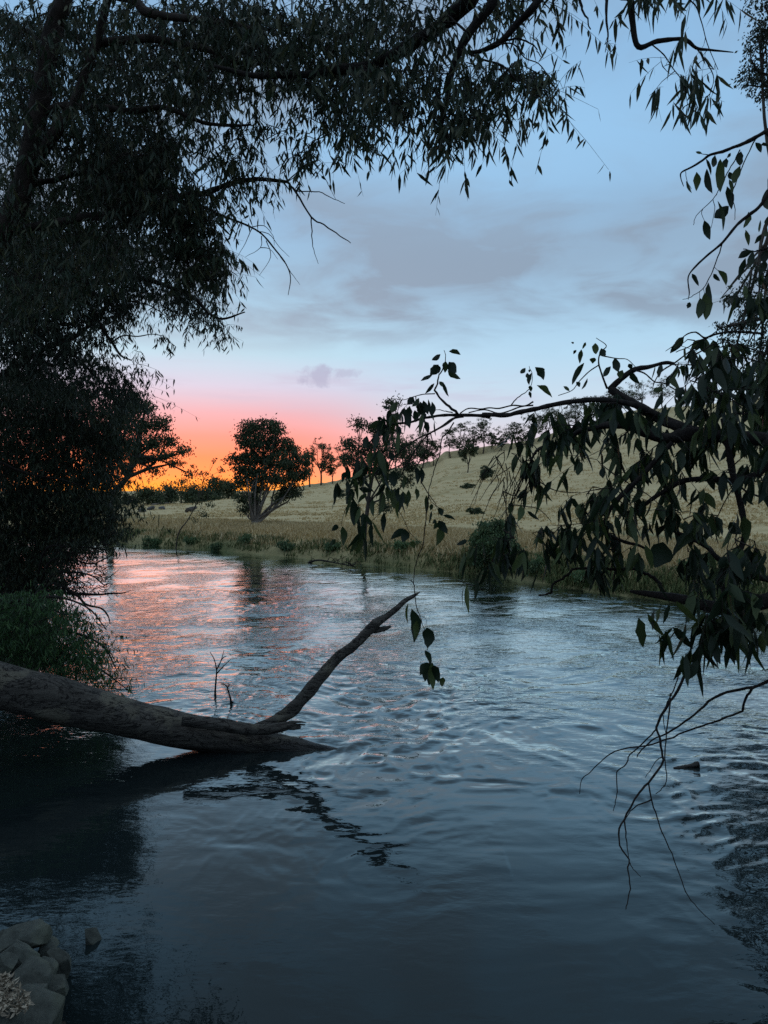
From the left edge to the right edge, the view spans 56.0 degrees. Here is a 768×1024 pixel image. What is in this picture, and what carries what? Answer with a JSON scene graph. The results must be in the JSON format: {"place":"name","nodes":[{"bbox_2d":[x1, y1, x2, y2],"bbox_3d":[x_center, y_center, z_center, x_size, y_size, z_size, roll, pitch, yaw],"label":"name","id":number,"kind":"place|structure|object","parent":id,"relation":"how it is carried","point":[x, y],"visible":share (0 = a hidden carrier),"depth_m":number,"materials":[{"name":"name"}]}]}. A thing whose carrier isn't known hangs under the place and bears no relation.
{"place":"outdoors","nodes":[
{"label":"outdoors","id":0,"kind":"place"},
{"bbox_2d":[0,576,65,1023],"bbox_3d":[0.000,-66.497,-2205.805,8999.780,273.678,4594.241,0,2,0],"label":"river bank ground","id":1,"kind":"structure","parent":0,"point":[63,1022],"depth_m":14.09,"materials":[{"name":"soil"}]},
{"bbox_2d":[0,951,18,973],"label":"river rock","id":2,"kind":"object","parent":1,"relation":"on","point":[8,961],"visible":0.77,"depth_m":4.87,"materials":[{"name":"stone"}]},
{"bbox_2d":[0,1006,18,1023],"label":"river rock","id":3,"kind":"object","parent":1,"relation":"on","point":[8,1020],"visible":0.69,"depth_m":4.20,"materials":[{"name":"stone"}]},
{"bbox_2d":[0,971,34,1018],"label":"wood litter","id":4,"kind":"object","parent":3,"relation":"on","point":[8,985],"visible":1,"depth_m":4.32,"materials":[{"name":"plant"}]},
{"bbox_2d":[2,939,39,973],"bbox_3d":[-2.617,3.157,5.156,0.286,0.209,0.287,1,2,18],"label":"river rock","id":5,"kind":"object","parent":1,"relation":"on","point":[23,951],"visible":0.56,"depth_m":5.11,"materials":[{"name":"stone"}]},
{"bbox_2d":[11,983,64,1023],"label":"river rock","id":6,"kind":"object","parent":1,"relation":"on","point":[47,1007],"visible":0.76,"depth_m":4.52,"materials":[{"name":"stone"}]},
{"bbox_2d":[32,983,47,989],"bbox_3d":[-2.247,3.122,4.650,0.157,0.137,0.138,-1,2,-32],"label":"river rock","id":7,"kind":"object","parent":6,"relation":"on","point":[42,985],"visible":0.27,"depth_m":4.68,"materials":[{"name":"stone"}]},
{"bbox_2d":[48,974,68,995],"bbox_3d":[-2.267,3.275,4.928,0.247,0.256,0.162,-1,2,-37],"label":"river rock","id":8,"kind":"object","parent":1,"relation":"on","point":[59,984],"visible":0.34,"depth_m":4.92,"materials":[{"name":"stone"}]},
{"bbox_2d":[12,955,51,990],"bbox_3d":[-2.355,3.121,4.812,0.257,0.176,0.323,-6,13,-41],"label":"river rock","id":9,"kind":"object","parent":8,"relation":"on","point":[33,969],"visible":0.59,"depth_m":4.80,"materials":[{"name":"stone"}]},
{"bbox_2d":[0,580,144,696],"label":"willow bush","id":10,"kind":"object","parent":1,"relation":"on","point":[51,652],"visible":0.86,"depth_m":10.84,"materials":[{"name":"green plant"}]},
{"bbox_2d":[33,530,130,623],"bbox_3d":[-7.374,1.612,16.307,3.462,2.535,1.447,1,2,26],"label":"bare shrub","id":11,"kind":"object","parent":1,"relation":"on","point":[48,584],"visible":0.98,"depth_m":15.96,"materials":[{"name":"brown plant"}]},
{"bbox_2d":[0,374,170,619],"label":"bank gum","id":12,"kind":"object","parent":1,"relation":"on","point":[80,506],"visible":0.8,"depth_m":16.33,"materials":[{"name":"green plant"}]},
{"bbox_2d":[0,31,244,437],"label":"river gum","id":13,"kind":"object","parent":1,"relation":"on","point":[36,368],"visible":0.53,"depth_m":12.39,"materials":[{"name":"green plant"}]},
{"bbox_2d":[0,592,419,752],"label":"fallen tree","id":14,"kind":"object","parent":1,"relation":"on","point":[49,698],"visible":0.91,"depth_m":9.69,"materials":[{"name":"wood"}]},
{"bbox_2d":[0,0,451,352],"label":"river gum","id":15,"kind":"object","parent":1,"relation":"on","point":[121,180],"visible":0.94,"depth_m":7.45,"materials":[{"name":"green plant"}]},
{"bbox_2d":[197,0,760,214],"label":"overhanging gum","id":16,"kind":"object","parent":1,"relation":"on","point":[459,125],"visible":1,"depth_m":5.34,"materials":[{"name":"green plant"}]},
{"bbox_2d":[330,128,767,924],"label":"broad leaved gum","id":17,"kind":"object","parent":1,"relation":"on","point":[738,622],"visible":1,"depth_m":2.89,"materials":[{"name":"green plant"}]},
{"bbox_2d":[0,537,767,1023],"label":"river water","id":18,"kind":"structure","parent":0,"point":[412,847],"depth_m":7.98,"materials":[{"name":"blue liquid"}]},
{"bbox_2d":[38,936,59,956],"bbox_3d":[-2.587,3.359,5.579,0.138,0.105,0.191,0,2,-8],"label":"river rock","id":19,"kind":"object","parent":18,"relation":"on","point":[53,942],"visible":0.61,"depth_m":5.54,"materials":[{"name":"stone"}]},
{"bbox_2d":[0,918,52,952],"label":"river rock","id":20,"kind":"object","parent":19,"relation":"on","point":[36,933],"visible":0.69,"depth_m":5.46,"materials":[{"name":"stone"}]},
{"bbox_2d":[41,956,58,973],"bbox_3d":[-2.397,3.251,5.129,0.153,0.136,0.172,-1,17,-8],"label":"river rock","id":21,"kind":"object","parent":18,"relation":"on","point":[53,962],"visible":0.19,"depth_m":5.14,"materials":[{"name":"stone"}]},
{"bbox_2d":[46,947,70,979],"bbox_3d":[-2.407,3.330,5.343,0.176,0.229,0.199,-1,2,-25],"label":"river rock","id":22,"kind":"object","parent":18,"relation":"on","point":[60,956],"visible":0.73,"depth_m":5.29,"materials":[{"name":"stone"}]},
{"bbox_2d":[85,927,101,944],"bbox_3d":[-2.321,3.467,5.783,0.131,0.317,0.117,-19,4,-34],"label":"river rock","id":23,"kind":"object","parent":18,"relation":"in","point":[92,935],"visible":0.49,"depth_m":5.76,"materials":[{"name":"stone"}]},
{"bbox_2d":[210,651,230,695],"bbox_3d":[-2.872,3.026,12.681,0.377,1.202,0.056,0,2,0],"label":"drowned stick","id":24,"kind":"object","parent":18,"relation":"in","point":[218,671],"visible":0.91,"depth_m":12.68,"materials":[{"name":"wood"}]},
{"bbox_2d":[224,683,233,702],"bbox_3d":[-2.601,3.273,12.255,0.278,0.734,0.050,0,2,0],"label":"drowned stick","id":25,"kind":"object","parent":18,"relation":"in","point":[231,701],"visible":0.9,"depth_m":12.25,"materials":[{"name":"wood"}]},
{"bbox_2d":[308,556,361,566],"bbox_3d":[-2.535,2.439,35.107,0.860,0.616,4.220,-1,2,-40],"label":"driftwood branch","id":26,"kind":"object","parent":18,"relation":"in","point":[337,562],"visible":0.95,"depth_m":34.75,"materials":[{"name":"brown plant"}]},
{"bbox_2d":[56,525,767,600],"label":"bank reeds","id":27,"kind":"object","parent":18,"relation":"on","point":[671,584],"visible":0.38,"depth_m":30.58,"materials":[{"name":"green plant"}]},
{"bbox_2d":[673,761,699,768],"bbox_3d":[3.933,3.293,9.392,0.337,0.111,0.072,0,2,0],"label":"floating wood","id":28,"kind":"object","parent":18,"relation":"on","point":[694,764],"visible":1,"depth_m":9.37,"materials":[{"name":"brown wood"}]},
{"bbox_2d":[0,397,767,612],"bbox_3d":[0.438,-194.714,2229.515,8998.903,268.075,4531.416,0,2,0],"label":"hillside","id":29,"kind":"structure","parent":0,"point":[445,460],"depth_m":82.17,"materials":[{"name":"green plant"}]},
{"bbox_2d":[119,492,143,503],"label":"hedge tree","id":30,"kind":"object","parent":29,"relation":"on","point":[130,497],"visible":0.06,"depth_m":129.85,"materials":[{"name":"green plant"}]},
{"bbox_2d":[127,484,167,504],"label":"hedge tree","id":31,"kind":"object","parent":29,"relation":"on","point":[147,495],"visible":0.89,"depth_m":117.37,"materials":[{"name":"green plant"}]},
{"bbox_2d":[141,535,163,545],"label":"bank shrub","id":32,"kind":"object","parent":29,"relation":"on","point":[153,542],"visible":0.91,"depth_m":47.43,"materials":[{"name":"green plant"}]},
{"bbox_2d":[102,397,203,524],"bbox_3d":[-16.962,-3.407,52.026,7.836,10.067,4.171,0,2,0],"label":"spreading gum","id":33,"kind":"object","parent":29,"relation":"on","point":[164,456],"visible":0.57,"depth_m":51.84,"materials":[{"name":"green plant"}]},
{"bbox_2d":[150,479,181,503],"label":"hedge tree","id":34,"kind":"object","parent":29,"relation":"on","point":[170,493],"visible":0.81,"depth_m":123.80,"materials":[{"name":"green plant"}]},
{"bbox_2d":[161,478,197,502],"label":"hedge tree","id":35,"kind":"object","parent":29,"relation":"on","point":[182,488],"visible":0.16,"depth_m":129.94,"materials":[{"name":"green plant"}]},
{"bbox_2d":[174,481,204,502],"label":"hedge tree","id":36,"kind":"object","parent":29,"relation":"on","point":[188,494],"visible":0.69,"depth_m":117.58,"materials":[{"name":"green plant"}]},
{"bbox_2d":[185,506,196,511],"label":"fallen log","id":37,"kind":"object","parent":29,"relation":"on","point":[189,509],"visible":0.82,"depth_m":81.12,"materials":[{"name":"wood"}]},
{"bbox_2d":[182,535,201,544],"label":"bank shrub","id":38,"kind":"object","parent":29,"relation":"on","point":[187,540],"visible":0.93,"depth_m":45.44,"materials":[{"name":"green plant"}]},
{"bbox_2d":[175,458,225,549],"bbox_3d":[-11.236,-0.091,44.047,3.116,6.474,1.215,0,2,-14],"label":"leaning sapling","id":39,"kind":"object","parent":29,"relation":"on","point":[202,485],"visible":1,"depth_m":44.09,"materials":[{"name":"green plant"}]},
{"bbox_2d":[197,486,220,501],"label":"hedge tree","id":40,"kind":"object","parent":29,"relation":"on","point":[212,495],"visible":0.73,"depth_m":117.51,"materials":[{"name":"green plant"}]},
{"bbox_2d":[208,541,222,550],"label":"bank shrub","id":41,"kind":"object","parent":29,"relation":"on","point":[215,547],"visible":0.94,"depth_m":43.45,"materials":[{"name":"green plant"}]},
{"bbox_2d":[204,474,229,499],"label":"hedge tree","id":42,"kind":"object","parent":29,"relation":"on","point":[219,486],"visible":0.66,"depth_m":123.75,"materials":[{"name":"green plant"}]},
{"bbox_2d":[223,478,239,498],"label":"hedge tree","id":43,"kind":"object","parent":29,"relation":"on","point":[229,492],"visible":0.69,"depth_m":129.40,"materials":[{"name":"green plant"}]},
{"bbox_2d":[236,532,265,545],"bbox_3d":[-7.577,1.631,42.583,2.219,0.861,1.211,0,2,-16],"label":"bank shrub","id":44,"kind":"object","parent":29,"relation":"on","point":[243,539],"visible":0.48,"depth_m":42.34,"materials":[{"name":"green plant"}]},
{"bbox_2d":[222,413,318,522],"bbox_3d":[-7.907,-2.832,50.040,6.727,7.972,3.567,0,2,16],"label":"spreading gum","id":45,"kind":"object","parent":29,"relation":"on","point":[265,461],"visible":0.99,"depth_m":49.62,"materials":[{"name":"green plant"}]},
{"bbox_2d":[276,538,310,551],"bbox_3d":[-4.994,1.854,40.020,2.218,0.813,1.266,0,2,0],"label":"bank shrub","id":46,"kind":"object","parent":29,"relation":"on","point":[286,546],"visible":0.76,"depth_m":39.92,"materials":[{"name":"green plant"}]},
{"bbox_2d":[304,447,316,486],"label":"ridge gum","id":47,"kind":"object","parent":29,"relation":"on","point":[312,453],"visible":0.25,"depth_m":171.00,"materials":[{"name":"green plant"}]},
{"bbox_2d":[306,436,336,484],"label":"ridge gum","id":48,"kind":"object","parent":29,"relation":"on","point":[323,461],"visible":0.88,"depth_m":173.24,"materials":[{"name":"green plant"}]},
{"bbox_2d":[322,455,341,483],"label":"ridge gum","id":49,"kind":"object","parent":29,"relation":"on","point":[330,469],"visible":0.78,"depth_m":175.70,"materials":[{"name":"green plant"}]},
{"bbox_2d":[323,538,342,552],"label":"bank shrub","id":50,"kind":"object","parent":29,"relation":"on","point":[328,547],"visible":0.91,"depth_m":37.88,"materials":[{"name":"green plant"}]},
{"bbox_2d":[334,438,357,479],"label":"ridge gum","id":51,"kind":"object","parent":29,"relation":"on","point":[342,452],"visible":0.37,"depth_m":178.72,"materials":[{"name":"green plant"}]},
{"bbox_2d":[351,451,365,460],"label":"ridge gum","id":52,"kind":"object","parent":29,"relation":"on","point":[359,455],"visible":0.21,"depth_m":180.69,"materials":[{"name":"green plant"}]},
{"bbox_2d":[335,390,427,552],"bbox_3d":[-0.137,-1.962,36.553,4.764,8.224,2.125,0,2,0],"label":"slender gum","id":53,"kind":"object","parent":29,"relation":"on","point":[410,467],"visible":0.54,"depth_m":36.42,"materials":[{"name":"green plant"}]},
{"bbox_2d":[394,436,413,468],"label":"ridge gum","id":54,"kind":"object","parent":29,"relation":"on","point":[400,456],"visible":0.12,"depth_m":187.43,"materials":[{"name":"green plant"}]},
{"bbox_2d":[391,537,421,550],"bbox_3d":[1.113,1.597,35.055,1.611,0.853,1.039,0,2,-16],"label":"bank shrub","id":55,"kind":"object","parent":29,"relation":"on","point":[399,544],"visible":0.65,"depth_m":34.87,"materials":[{"name":"green plant"}]},
{"bbox_2d":[400,437,423,460],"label":"ridge gum","id":56,"kind":"object","parent":29,"relation":"on","point":[414,442],"visible":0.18,"depth_m":189.05,"materials":[{"name":"green plant"}]},
{"bbox_2d":[408,430,439,468],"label":"ridge gum","id":57,"kind":"object","parent":29,"relation":"on","point":[425,440],"visible":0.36,"depth_m":192.86,"materials":[{"name":"green plant"}]},
{"bbox_2d":[419,449,433,461],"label":"slope shrub","id":58,"kind":"object","parent":29,"relation":"on","point":[429,452],"visible":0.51,"depth_m":194.65,"materials":[{"name":"green plant"}]},
{"bbox_2d":[424,440,443,465],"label":"ridge gum","id":59,"kind":"object","parent":29,"relation":"on","point":[434,447],"visible":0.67,"depth_m":195.47,"materials":[{"name":"green plant"}]},
{"bbox_2d":[104,516,767,588],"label":"bank grass","id":60,"kind":"structure","parent":29,"relation":"on","point":[454,536],"depth_m":40.19,"materials":[{"name":"green plant"}]},
{"bbox_2d":[441,428,461,457],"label":"ridge gum","id":61,"kind":"object","parent":29,"relation":"on","point":[449,444],"visible":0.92,"depth_m":199.09,"materials":[{"name":"green plant"}]},
{"bbox_2d":[447,421,470,450],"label":"ridge gum","id":62,"kind":"object","parent":29,"relation":"on","point":[460,425],"visible":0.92,"depth_m":200.20,"materials":[{"name":"green plant"}]},
{"bbox_2d":[456,444,478,472],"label":"slope gum","id":63,"kind":"object","parent":29,"relation":"on","point":[464,451],"visible":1,"depth_m":135.63,"materials":[{"name":"green plant"}]},
{"bbox_2d":[460,483,475,488],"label":"slope shrub","id":64,"kind":"object","parent":29,"relation":"on","point":[467,485],"visible":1,"depth_m":94.27,"materials":[{"name":"green plant"}]},
{"bbox_2d":[466,428,483,445],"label":"ridge gum","id":65,"kind":"object","parent":29,"relation":"on","point":[473,439],"visible":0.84,"depth_m":202.38,"materials":[{"name":"green plant"}]},
{"bbox_2d":[466,507,484,514],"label":"slope shrub","id":66,"kind":"object","parent":29,"relation":"on","point":[470,510],"visible":0.97,"depth_m":57.00,"materials":[{"name":"green plant"}]},
{"bbox_2d":[469,418,496,453],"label":"ridge gum","id":67,"kind":"object","parent":29,"relation":"on","point":[481,425],"visible":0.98,"depth_m":203.32,"materials":[{"name":"green plant"}]},
{"bbox_2d":[479,465,495,479],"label":"slope shrub","id":68,"kind":"object","parent":29,"relation":"on","point":[490,473],"visible":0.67,"depth_m":100.86,"materials":[{"name":"green plant"}]},
{"bbox_2d":[485,432,499,449],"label":"ridge gum","id":69,"kind":"object","parent":29,"relation":"on","point":[492,441],"visible":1,"depth_m":204.58,"materials":[{"name":"green plant"}]},
{"bbox_2d":[465,515,527,573],"bbox_3d":[4.715,1.468,31.047,2.634,2.680,2.292,2,2,45],"label":"willow clump","id":70,"kind":"object","parent":29,"relation":"on","point":[482,535],"visible":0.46,"depth_m":30.80,"materials":[{"name":"green plant"}]},
{"bbox_2d":[498,435,506,450],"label":"ridge gum","id":71,"kind":"object","parent":29,"relation":"on","point":[501,441],"visible":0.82,"depth_m":205.88,"materials":[{"name":"green plant"}]},
{"bbox_2d":[494,422,525,448],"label":"ridge gum","id":72,"kind":"object","parent":29,"relation":"on","point":[510,428],"visible":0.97,"depth_m":207.21,"materials":[{"name":"green plant"}]},
{"bbox_2d":[515,429,527,441],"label":"ridge gum","id":73,"kind":"object","parent":29,"relation":"on","point":[524,438],"visible":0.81,"depth_m":208.43,"materials":[{"name":"green plant"}]},
{"bbox_2d":[521,413,548,440],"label":"ridge gum","id":74,"kind":"object","parent":29,"relation":"on","point":[539,419],"visible":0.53,"depth_m":210.53,"materials":[{"name":"green plant"}]},
{"bbox_2d":[526,553,553,576],"bbox_3d":[6.328,2.120,28.631,1.570,1.001,1.018,0,2,0],"label":"bank shrub","id":75,"kind":"object","parent":29,"relation":"on","point":[536,563],"visible":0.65,"depth_m":28.50,"materials":[{"name":"green plant"}]},
{"bbox_2d":[536,407,558,430],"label":"ridge gum","id":76,"kind":"object","parent":29,"relation":"on","point":[553,413],"visible":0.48,"depth_m":212.85,"materials":[{"name":"green plant"}]},
{"bbox_2d":[554,405,577,423],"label":"ridge gum","id":77,"kind":"object","parent":29,"relation":"on","point":[567,413],"visible":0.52,"depth_m":214.74,"materials":[{"name":"green plant"}]},
{"bbox_2d":[561,396,588,422],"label":"ridge gum","id":78,"kind":"object","parent":29,"relation":"on","point":[577,415],"visible":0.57,"depth_m":217.40,"materials":[{"name":"green plant"}]},
{"bbox_2d":[570,570,585,588],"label":"bank shrub","id":79,"kind":"object","parent":29,"relation":"on","point":[579,576],"visible":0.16,"depth_m":26.14,"materials":[{"name":"green plant"}]},
{"bbox_2d":[579,395,600,418],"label":"ridge gum","id":80,"kind":"object","parent":29,"relation":"on","point":[594,406],"visible":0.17,"depth_m":219.15,"materials":[{"name":"green plant"}]},
{"bbox_2d":[609,386,634,398],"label":"ridge gum","id":81,"kind":"object","parent":29,"relation":"on","point":[624,391],"visible":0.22,"depth_m":224.37,"materials":[{"name":"green plant"}]},
{"bbox_2d":[625,380,653,414],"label":"ridge gum","id":82,"kind":"object","parent":29,"relation":"on","point":[639,395],"visible":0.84,"depth_m":226.95,"materials":[{"name":"green plant"}]},
{"bbox_2d":[649,376,675,409],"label":"ridge gum","id":83,"kind":"object","parent":29,"relation":"on","point":[661,392],"visible":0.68,"depth_m":232.61,"materials":[{"name":"green plant"}]},
{"bbox_2d":[675,558,717,575],"bbox_3d":[10.466,1.900,24.018,1.507,0.932,1.221,0,2,0],"label":"bank shrub","id":84,"kind":"object","parent":29,"relation":"on","point":[708,563],"visible":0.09,"depth_m":24.03,"materials":[{"name":"green plant"}]},
{"bbox_2d":[709,0,767,417],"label":"river gum","id":85,"kind":"object","parent":29,"relation":"on","point":[760,75],"visible":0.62,"depth_m":24.74,"materials":[{"name":"green plant"}]},
{"bbox_2d":[0,0,767,490],"label":"sky","id":86,"kind":"structure","parent":0,"point":[505,277],"materials":[{"name":"blue"}]}
]}

